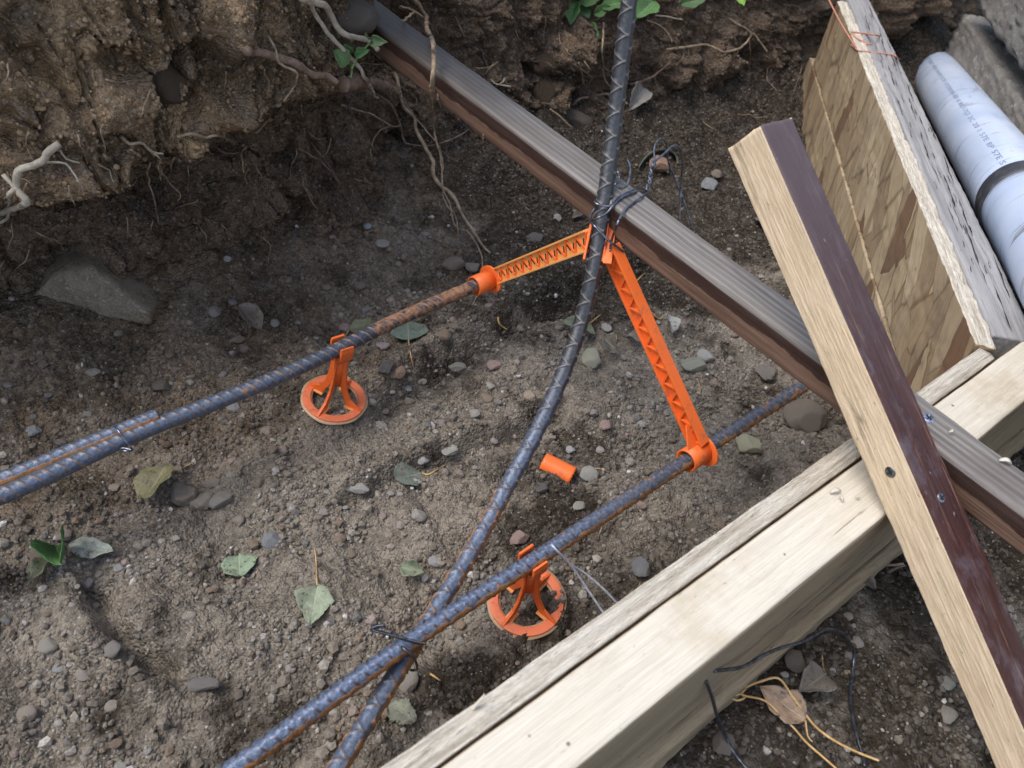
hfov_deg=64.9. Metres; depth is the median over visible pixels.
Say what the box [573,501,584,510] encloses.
pebble
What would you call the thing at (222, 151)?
root
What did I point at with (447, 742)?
board
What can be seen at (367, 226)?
pebble
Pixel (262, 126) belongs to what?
root
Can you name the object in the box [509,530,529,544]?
stone
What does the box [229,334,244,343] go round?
stone
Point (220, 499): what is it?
stone
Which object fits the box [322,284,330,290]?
pebble
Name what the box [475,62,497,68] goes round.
root
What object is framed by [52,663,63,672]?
pebble
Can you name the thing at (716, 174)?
stone
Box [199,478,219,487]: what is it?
stone
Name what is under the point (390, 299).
pebble
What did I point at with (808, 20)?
soil bank
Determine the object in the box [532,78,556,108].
embedded stone
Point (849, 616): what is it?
pebble
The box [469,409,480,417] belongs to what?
pebble
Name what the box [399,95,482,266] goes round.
root
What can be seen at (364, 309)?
pebble
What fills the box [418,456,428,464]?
stone
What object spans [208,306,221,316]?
pebble
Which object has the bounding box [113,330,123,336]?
pebble
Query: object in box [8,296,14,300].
pebble
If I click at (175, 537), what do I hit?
pebble
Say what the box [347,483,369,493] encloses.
stone
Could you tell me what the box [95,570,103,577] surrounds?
pebble
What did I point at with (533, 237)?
stone
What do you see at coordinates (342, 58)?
weed
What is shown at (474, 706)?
splinter
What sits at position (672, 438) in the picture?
pebble
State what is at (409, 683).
stone
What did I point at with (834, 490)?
wood chip
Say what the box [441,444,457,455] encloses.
stone
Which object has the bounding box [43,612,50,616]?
pebble
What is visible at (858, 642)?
stone
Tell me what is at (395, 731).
pebble
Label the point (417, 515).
pebble
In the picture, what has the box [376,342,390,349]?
stone
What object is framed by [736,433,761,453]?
stone
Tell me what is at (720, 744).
stone
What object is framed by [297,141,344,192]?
root
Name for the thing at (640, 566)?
stone
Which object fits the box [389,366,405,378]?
stone
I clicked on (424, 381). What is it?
pebble
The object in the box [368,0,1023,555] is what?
cross board
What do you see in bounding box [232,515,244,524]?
pebble
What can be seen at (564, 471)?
sleeve fragment
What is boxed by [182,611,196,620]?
pebble
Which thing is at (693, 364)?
stone
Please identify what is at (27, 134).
hair root
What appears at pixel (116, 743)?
pebble
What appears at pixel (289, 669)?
pebble
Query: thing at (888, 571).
twig
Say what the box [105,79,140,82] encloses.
hair root
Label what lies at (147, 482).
leaf
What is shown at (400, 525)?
pebble
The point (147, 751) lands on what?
pebble
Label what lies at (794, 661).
stone
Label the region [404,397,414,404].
stone
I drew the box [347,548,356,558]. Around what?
pebble
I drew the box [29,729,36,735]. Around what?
pebble
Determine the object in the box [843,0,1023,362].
stud
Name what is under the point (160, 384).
stone
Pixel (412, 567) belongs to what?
leaf
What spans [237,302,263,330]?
stone
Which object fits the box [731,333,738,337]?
pebble
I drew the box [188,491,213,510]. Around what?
stone
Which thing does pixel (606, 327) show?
pebble
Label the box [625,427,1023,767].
form board
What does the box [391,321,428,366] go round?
leaf
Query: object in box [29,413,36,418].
pebble
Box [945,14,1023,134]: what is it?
concrete footing
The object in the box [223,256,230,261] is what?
pebble
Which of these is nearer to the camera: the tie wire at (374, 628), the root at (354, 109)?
the tie wire at (374, 628)
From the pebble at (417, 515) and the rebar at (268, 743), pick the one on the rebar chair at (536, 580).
the rebar at (268, 743)
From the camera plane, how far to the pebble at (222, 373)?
0.76 m
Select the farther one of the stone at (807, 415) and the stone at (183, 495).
the stone at (807, 415)
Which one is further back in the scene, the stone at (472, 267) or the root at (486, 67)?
the root at (486, 67)
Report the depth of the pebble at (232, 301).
0.80 m
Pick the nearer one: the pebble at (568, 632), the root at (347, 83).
the pebble at (568, 632)
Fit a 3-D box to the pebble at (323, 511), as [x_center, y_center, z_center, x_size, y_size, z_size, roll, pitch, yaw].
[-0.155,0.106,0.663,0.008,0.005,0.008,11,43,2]
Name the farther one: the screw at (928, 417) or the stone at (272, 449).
the stone at (272, 449)
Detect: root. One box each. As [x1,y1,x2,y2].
[0,141,80,223]
[2,62,9,83]
[7,219,13,249]
[10,249,29,276]
[25,131,33,159]
[36,232,59,243]
[68,185,75,206]
[77,134,87,164]
[97,163,113,181]
[100,123,105,153]
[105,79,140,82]
[119,134,180,221]
[131,161,151,185]
[139,89,151,119]
[176,132,234,144]
[193,222,206,245]
[217,145,246,172]
[242,45,338,84]
[255,119,269,133]
[261,236,270,262]
[263,68,269,93]
[266,35,298,101]
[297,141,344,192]
[299,0,379,51]
[302,183,317,209]
[306,0,378,98]
[336,72,394,92]
[340,104,399,156]
[379,95,468,146]
[393,71,490,253]
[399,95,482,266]
[400,0,443,184]
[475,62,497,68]
[550,108,571,126]
[572,63,670,105]
[578,61,589,85]
[601,22,609,86]
[646,19,671,42]
[655,15,682,19]
[666,18,767,52]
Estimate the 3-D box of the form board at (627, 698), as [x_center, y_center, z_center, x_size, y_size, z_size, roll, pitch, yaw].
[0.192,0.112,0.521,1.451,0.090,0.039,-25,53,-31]
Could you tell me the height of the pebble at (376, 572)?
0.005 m
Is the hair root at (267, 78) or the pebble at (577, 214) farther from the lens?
the pebble at (577, 214)
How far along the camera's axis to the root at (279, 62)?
0.65 m
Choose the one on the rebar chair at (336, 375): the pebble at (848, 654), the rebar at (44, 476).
the rebar at (44, 476)
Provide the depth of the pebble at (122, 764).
0.51 m
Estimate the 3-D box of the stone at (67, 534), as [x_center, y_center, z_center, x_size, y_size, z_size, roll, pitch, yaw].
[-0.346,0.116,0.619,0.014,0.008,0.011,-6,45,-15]
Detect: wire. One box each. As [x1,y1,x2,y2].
[111,423,132,451]
[370,624,426,671]
[551,544,616,612]
[584,137,692,254]
[633,148,678,180]
[704,680,747,767]
[713,627,866,766]
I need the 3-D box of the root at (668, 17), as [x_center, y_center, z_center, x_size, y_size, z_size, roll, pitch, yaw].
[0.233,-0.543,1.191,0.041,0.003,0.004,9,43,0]
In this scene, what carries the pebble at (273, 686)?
on the ground
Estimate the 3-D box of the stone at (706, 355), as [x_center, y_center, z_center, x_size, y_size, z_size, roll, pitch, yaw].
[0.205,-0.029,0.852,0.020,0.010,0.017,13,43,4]
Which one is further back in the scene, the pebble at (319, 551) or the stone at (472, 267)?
the stone at (472, 267)
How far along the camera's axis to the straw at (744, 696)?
0.51 m
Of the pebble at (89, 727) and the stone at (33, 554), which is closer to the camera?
the pebble at (89, 727)
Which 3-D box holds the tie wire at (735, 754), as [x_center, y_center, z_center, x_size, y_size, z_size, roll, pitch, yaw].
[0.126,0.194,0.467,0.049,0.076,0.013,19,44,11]
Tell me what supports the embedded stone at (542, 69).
on the soil bank
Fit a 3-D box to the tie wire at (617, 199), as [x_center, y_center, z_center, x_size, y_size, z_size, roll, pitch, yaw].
[0.109,-0.145,0.656,0.039,0.098,0.160,31,47,21]
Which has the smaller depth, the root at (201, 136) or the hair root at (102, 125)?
the hair root at (102, 125)
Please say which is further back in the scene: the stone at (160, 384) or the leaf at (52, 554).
the stone at (160, 384)
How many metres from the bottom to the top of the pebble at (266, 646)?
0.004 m
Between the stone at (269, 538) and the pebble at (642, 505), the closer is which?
the stone at (269, 538)
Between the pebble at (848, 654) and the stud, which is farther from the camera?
the stud
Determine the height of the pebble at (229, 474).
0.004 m
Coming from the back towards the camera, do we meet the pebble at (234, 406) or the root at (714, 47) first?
the root at (714, 47)
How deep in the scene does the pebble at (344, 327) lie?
0.84 m
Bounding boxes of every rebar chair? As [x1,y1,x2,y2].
[300,334,367,424]
[487,544,566,639]
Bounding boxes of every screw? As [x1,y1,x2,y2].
[885,467,895,477]
[923,413,934,422]
[938,493,944,502]
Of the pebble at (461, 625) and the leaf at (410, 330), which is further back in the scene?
the leaf at (410, 330)
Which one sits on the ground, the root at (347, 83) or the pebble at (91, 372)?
the pebble at (91, 372)
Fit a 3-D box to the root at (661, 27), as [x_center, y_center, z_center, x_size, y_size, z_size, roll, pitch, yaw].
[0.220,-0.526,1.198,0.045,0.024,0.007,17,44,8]
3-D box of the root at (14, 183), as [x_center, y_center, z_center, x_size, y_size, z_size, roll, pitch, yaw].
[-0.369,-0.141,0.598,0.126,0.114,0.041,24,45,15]
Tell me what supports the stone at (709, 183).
on the ground
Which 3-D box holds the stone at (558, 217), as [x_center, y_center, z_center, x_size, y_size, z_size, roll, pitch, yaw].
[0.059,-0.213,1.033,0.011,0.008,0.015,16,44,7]
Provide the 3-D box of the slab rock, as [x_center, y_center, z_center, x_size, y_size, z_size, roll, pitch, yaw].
[-0.403,-0.118,0.782,0.110,0.065,0.155,-5,45,-14]
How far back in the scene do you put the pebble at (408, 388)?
0.79 m
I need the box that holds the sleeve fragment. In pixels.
[539,453,576,482]
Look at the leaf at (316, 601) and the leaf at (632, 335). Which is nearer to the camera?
the leaf at (316, 601)
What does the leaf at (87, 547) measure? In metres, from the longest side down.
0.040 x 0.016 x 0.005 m
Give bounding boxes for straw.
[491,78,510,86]
[732,677,878,767]
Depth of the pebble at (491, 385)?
0.78 m
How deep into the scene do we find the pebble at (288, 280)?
0.84 m
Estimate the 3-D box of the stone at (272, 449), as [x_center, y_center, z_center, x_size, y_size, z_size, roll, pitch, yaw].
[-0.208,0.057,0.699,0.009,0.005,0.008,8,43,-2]
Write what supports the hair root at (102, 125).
hanging from the soil bank
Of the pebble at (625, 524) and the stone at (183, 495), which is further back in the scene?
the pebble at (625, 524)
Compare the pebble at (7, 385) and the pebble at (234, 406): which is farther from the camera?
the pebble at (234, 406)
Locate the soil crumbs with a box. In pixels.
[0,0,801,295]
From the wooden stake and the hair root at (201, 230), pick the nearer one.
the wooden stake
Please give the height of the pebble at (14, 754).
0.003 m
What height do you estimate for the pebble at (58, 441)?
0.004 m
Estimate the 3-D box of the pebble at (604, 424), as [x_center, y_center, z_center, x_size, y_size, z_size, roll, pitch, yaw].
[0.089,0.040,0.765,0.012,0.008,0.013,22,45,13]
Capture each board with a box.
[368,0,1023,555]
[381,348,993,767]
[441,342,1023,767]
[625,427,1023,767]
[802,57,897,358]
[813,0,995,392]
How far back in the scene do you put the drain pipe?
0.96 m
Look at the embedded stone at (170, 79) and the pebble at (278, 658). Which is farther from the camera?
the embedded stone at (170, 79)
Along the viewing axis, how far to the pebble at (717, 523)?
0.71 m
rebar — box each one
[0,279,479,505]
[0,409,159,485]
[217,381,808,767]
[325,0,637,767]
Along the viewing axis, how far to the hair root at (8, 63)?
0.52 m
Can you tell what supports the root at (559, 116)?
hanging from the soil bank
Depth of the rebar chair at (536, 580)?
0.60 m
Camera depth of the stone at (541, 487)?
0.70 m
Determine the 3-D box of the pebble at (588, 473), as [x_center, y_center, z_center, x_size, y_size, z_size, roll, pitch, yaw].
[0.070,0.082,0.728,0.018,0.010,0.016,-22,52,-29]
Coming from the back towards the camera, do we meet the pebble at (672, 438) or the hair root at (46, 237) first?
the pebble at (672, 438)
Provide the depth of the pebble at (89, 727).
0.52 m
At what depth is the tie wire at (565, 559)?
0.58 m
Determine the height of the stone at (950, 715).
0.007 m
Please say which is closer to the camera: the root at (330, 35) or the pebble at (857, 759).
the pebble at (857, 759)
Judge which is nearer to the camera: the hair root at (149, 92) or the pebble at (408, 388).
the hair root at (149, 92)
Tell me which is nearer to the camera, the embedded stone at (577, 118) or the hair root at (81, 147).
the hair root at (81, 147)
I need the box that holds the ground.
[0,16,1023,767]
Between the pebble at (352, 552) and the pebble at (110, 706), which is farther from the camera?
the pebble at (352, 552)
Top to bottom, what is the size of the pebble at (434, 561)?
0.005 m
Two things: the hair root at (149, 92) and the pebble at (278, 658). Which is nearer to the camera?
the pebble at (278, 658)
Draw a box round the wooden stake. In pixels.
[728,118,1023,767]
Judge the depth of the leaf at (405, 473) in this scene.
0.70 m
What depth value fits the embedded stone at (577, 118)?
1.15 m
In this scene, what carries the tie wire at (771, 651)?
on the ground
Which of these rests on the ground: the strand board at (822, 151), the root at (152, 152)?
the strand board at (822, 151)
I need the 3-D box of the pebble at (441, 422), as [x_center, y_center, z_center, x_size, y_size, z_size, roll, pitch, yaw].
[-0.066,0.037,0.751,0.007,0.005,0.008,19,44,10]
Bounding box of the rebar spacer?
[467,223,718,471]
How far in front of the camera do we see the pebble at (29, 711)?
0.52 m
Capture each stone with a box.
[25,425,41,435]
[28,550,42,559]
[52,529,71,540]
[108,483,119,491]
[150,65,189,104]
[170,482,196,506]
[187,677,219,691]
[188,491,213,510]
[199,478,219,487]
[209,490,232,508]
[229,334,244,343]
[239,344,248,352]
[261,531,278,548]
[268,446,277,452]
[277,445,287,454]
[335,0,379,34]
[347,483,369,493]
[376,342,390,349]
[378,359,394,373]
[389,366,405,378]
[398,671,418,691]
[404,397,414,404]
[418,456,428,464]
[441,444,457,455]
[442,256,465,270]
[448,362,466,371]
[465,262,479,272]
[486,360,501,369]
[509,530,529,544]
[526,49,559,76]
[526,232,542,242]
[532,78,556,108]
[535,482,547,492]
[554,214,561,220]
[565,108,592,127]
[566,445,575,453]
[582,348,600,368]
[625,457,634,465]
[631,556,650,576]
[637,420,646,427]
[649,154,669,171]
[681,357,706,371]
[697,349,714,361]
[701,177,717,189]
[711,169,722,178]
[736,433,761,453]
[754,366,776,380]
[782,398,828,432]
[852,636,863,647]
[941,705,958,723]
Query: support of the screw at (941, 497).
attached to the wooden stake
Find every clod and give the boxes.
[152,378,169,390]
[354,282,366,289]
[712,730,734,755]
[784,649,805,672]
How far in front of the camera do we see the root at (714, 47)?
1.23 m
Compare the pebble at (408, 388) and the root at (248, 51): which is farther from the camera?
the pebble at (408, 388)
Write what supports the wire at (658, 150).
on the ground
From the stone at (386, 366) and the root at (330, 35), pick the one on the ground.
the stone at (386, 366)
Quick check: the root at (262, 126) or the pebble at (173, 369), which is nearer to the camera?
the pebble at (173, 369)
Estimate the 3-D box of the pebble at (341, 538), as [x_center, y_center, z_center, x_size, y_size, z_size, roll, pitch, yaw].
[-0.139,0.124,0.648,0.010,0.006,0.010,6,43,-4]
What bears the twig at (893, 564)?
on the ground
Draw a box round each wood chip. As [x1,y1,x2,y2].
[830,488,840,493]
[999,457,1011,463]
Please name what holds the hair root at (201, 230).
hanging from the soil bank
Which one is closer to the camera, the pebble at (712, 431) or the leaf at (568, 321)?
the pebble at (712, 431)
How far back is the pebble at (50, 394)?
0.71 m
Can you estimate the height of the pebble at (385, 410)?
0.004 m
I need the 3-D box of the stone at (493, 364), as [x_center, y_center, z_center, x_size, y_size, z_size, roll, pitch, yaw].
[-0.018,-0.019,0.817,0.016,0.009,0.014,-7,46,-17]
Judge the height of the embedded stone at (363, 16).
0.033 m
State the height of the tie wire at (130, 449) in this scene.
0.016 m
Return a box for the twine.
[828,0,899,59]
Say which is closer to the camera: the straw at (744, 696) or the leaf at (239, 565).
the straw at (744, 696)
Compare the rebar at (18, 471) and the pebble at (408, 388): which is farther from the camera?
the pebble at (408, 388)
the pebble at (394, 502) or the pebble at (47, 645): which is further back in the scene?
the pebble at (394, 502)
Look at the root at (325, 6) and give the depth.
0.67 m
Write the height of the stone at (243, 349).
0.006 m
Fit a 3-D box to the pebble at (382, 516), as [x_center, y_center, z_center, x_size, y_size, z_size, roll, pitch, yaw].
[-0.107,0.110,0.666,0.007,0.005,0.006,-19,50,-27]
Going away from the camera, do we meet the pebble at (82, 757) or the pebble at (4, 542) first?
the pebble at (82, 757)
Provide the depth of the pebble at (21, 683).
0.54 m
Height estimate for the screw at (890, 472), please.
0.007 m
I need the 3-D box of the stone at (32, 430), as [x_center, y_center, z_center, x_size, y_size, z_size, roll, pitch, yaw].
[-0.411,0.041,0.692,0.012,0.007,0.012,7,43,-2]
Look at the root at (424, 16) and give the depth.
0.88 m
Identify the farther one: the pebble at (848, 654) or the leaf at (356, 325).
the leaf at (356, 325)
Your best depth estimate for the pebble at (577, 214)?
1.04 m
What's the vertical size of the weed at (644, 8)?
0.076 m
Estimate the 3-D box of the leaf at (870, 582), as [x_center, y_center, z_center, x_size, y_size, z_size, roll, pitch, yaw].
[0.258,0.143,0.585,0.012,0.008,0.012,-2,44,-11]
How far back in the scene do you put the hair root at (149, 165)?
0.65 m
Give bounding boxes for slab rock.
[36,251,157,323]
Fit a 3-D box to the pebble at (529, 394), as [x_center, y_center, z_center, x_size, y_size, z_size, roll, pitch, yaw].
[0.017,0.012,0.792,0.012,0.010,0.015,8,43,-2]
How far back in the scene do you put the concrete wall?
1.30 m
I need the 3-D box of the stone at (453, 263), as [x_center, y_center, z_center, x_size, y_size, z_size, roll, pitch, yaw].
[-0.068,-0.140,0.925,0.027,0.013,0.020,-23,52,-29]
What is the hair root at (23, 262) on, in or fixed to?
hanging from the soil bank
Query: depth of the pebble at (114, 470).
0.68 m
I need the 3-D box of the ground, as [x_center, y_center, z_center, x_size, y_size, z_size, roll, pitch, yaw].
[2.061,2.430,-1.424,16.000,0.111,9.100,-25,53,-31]
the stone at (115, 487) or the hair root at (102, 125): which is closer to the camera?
the hair root at (102, 125)
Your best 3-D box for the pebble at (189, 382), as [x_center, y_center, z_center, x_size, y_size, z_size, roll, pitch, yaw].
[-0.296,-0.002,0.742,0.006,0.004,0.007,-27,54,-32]
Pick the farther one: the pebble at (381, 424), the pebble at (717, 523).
the pebble at (381, 424)
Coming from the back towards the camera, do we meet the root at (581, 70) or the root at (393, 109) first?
the root at (581, 70)
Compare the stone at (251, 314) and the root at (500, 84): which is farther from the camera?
the root at (500, 84)
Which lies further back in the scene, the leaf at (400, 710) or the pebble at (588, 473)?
the pebble at (588, 473)
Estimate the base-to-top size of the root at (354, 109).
0.086 m
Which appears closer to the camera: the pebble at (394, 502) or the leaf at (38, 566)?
the leaf at (38, 566)
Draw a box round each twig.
[886,563,903,566]
[886,564,905,573]
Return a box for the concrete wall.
[973,0,1023,69]
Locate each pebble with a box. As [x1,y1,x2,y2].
[0,538,9,547]
[2,381,12,387]
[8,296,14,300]
[10,750,18,758]
[15,679,25,687]
[16,704,37,722]
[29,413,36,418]
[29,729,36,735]
[37,636,57,654]
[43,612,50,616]
[44,392,52,397]
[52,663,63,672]
[54,439,62,443]
[75,668,86,681]
[80,754,85,762]
[81,578,92,588]
[82,411,90,416]
[85,368,100,376]
[85,724,92,730]
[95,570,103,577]
[104,640,121,658]
[104,700,117,711]
[109,738,122,748]
[110,467,117,474]
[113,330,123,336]
[114,563,123,572]
[114,761,126,767]
[143,747,151,754]
[170,366,177,371]
[172,535,179,540]
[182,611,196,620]
[186,379,193,385]
[205,587,212,593]
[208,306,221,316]
[218,371,226,376]
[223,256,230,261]
[226,402,239,411]
[226,471,233,477]
[228,299,236,304]
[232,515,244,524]
[260,425,271,434]
[263,643,268,649]
[270,319,278,326]
[270,684,278,692]
[276,656,282,661]
[285,277,291,282]
[285,664,295,672]
[313,547,322,554]
[319,508,327,516]
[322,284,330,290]
[333,534,345,542]
[338,323,349,331]
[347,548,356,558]
[361,306,371,312]
[363,223,371,229]
[371,569,379,576]
[375,239,388,246]
[375,421,386,429]
[379,513,386,519]
[382,408,388,413]
[384,531,392,537]
[386,295,394,302]
[391,499,397,505]
[393,726,398,733]
[396,521,403,528]
[405,385,411,391]
[411,509,426,521]
[420,378,426,384]
[428,556,440,566]
[438,329,450,340]
[438,419,444,424]
[456,621,465,629]
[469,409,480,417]
[482,393,492,402]
[486,382,494,389]
[490,438,498,443]
[495,399,501,404]
[524,390,534,400]
[565,629,570,635]
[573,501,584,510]
[579,465,598,480]
[596,446,604,452]
[599,419,611,429]
[601,323,611,331]
[620,354,626,359]
[622,521,629,526]
[638,501,646,508]
[667,435,675,442]
[709,428,716,433]
[714,520,720,528]
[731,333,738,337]
[843,612,853,620]
[844,651,851,659]
[853,756,861,763]
[940,675,955,689]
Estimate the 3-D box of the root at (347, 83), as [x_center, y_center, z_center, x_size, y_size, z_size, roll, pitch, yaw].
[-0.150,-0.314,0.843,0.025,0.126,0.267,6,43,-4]
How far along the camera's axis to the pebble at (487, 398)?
0.77 m
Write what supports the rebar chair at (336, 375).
on the ground
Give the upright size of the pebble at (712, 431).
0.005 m
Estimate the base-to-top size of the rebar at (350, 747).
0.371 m
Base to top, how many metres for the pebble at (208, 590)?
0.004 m
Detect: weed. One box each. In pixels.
[333,33,387,78]
[564,0,745,37]
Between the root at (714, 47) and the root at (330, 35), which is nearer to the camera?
the root at (330, 35)
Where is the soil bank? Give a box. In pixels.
[0,0,983,294]
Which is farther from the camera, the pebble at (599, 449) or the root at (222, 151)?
the root at (222, 151)
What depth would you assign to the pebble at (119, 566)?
0.60 m
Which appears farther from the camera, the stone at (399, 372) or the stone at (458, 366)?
the stone at (458, 366)
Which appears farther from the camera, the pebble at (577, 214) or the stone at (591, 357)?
the pebble at (577, 214)
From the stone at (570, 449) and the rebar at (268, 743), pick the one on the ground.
the stone at (570, 449)
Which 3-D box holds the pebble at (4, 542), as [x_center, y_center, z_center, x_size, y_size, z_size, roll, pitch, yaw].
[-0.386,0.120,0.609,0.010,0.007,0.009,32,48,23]
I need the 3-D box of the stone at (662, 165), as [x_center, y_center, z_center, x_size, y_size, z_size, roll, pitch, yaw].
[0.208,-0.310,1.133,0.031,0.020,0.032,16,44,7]
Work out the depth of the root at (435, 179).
1.00 m
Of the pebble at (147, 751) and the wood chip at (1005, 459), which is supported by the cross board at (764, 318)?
the wood chip at (1005, 459)
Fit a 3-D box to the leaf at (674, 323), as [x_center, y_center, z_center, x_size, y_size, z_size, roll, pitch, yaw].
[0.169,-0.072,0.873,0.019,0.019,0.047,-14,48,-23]
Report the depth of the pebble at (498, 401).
0.77 m
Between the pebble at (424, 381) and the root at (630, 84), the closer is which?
the pebble at (424, 381)
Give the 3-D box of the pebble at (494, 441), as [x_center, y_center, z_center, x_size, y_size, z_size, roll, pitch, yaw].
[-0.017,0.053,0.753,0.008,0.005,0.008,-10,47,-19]
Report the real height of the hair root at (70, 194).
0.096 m
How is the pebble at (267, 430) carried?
on the ground
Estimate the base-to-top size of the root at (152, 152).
0.139 m
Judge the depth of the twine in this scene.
1.12 m
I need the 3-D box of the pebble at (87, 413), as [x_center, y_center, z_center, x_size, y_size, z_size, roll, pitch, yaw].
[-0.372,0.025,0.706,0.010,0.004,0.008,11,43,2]
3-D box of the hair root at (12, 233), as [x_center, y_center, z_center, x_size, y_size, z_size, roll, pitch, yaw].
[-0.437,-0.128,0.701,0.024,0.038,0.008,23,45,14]
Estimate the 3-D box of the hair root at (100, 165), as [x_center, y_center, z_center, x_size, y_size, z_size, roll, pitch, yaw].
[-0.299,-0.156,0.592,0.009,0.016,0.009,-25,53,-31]
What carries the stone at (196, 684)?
on the ground
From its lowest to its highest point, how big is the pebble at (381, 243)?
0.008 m
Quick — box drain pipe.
[916,52,1023,307]
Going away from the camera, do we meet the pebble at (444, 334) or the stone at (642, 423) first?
the stone at (642, 423)
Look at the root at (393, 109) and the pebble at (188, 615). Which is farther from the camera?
the root at (393, 109)
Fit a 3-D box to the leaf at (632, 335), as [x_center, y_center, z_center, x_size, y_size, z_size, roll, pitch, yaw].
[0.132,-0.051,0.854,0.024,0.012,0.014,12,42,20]
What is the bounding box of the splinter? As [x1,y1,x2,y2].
[471,694,484,710]
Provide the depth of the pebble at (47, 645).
0.55 m
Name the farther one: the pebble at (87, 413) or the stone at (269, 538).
the pebble at (87, 413)
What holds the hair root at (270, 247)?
hanging from the soil bank
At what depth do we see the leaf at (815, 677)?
0.52 m
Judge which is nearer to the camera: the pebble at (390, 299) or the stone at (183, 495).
the stone at (183, 495)
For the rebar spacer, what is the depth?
0.64 m
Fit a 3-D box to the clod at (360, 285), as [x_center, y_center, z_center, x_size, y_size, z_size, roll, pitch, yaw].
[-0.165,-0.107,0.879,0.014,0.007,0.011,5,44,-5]
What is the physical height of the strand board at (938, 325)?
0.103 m
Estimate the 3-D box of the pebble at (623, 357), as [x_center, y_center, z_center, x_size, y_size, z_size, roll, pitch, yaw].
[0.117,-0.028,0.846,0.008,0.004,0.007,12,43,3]
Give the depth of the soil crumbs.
0.75 m
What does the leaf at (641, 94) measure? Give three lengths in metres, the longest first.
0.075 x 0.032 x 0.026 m
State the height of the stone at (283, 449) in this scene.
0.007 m
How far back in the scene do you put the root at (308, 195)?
0.84 m
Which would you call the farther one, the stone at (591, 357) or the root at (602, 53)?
the root at (602, 53)
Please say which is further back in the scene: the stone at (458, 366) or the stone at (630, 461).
the stone at (458, 366)
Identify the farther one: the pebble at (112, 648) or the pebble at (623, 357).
the pebble at (623, 357)
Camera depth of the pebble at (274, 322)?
0.81 m
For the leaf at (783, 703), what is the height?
0.011 m
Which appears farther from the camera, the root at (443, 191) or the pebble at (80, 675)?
the root at (443, 191)
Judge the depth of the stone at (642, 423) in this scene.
0.78 m
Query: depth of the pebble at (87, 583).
0.59 m
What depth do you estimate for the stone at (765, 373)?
0.85 m
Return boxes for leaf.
[29,558,50,579]
[30,525,64,564]
[69,536,113,558]
[133,462,192,499]
[221,554,257,576]
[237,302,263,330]
[294,548,334,625]
[344,319,371,337]
[387,697,416,724]
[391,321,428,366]
[394,461,445,485]
[399,559,424,575]
[562,316,595,333]
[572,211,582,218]
[602,332,619,352]
[626,330,639,340]
[628,81,651,110]
[651,311,680,332]
[759,685,812,741]
[799,655,836,692]
[864,576,876,588]
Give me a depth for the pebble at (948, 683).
0.55 m
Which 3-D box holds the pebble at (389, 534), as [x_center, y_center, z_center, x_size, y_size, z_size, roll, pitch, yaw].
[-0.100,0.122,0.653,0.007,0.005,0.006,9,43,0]
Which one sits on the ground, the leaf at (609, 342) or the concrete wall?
the leaf at (609, 342)

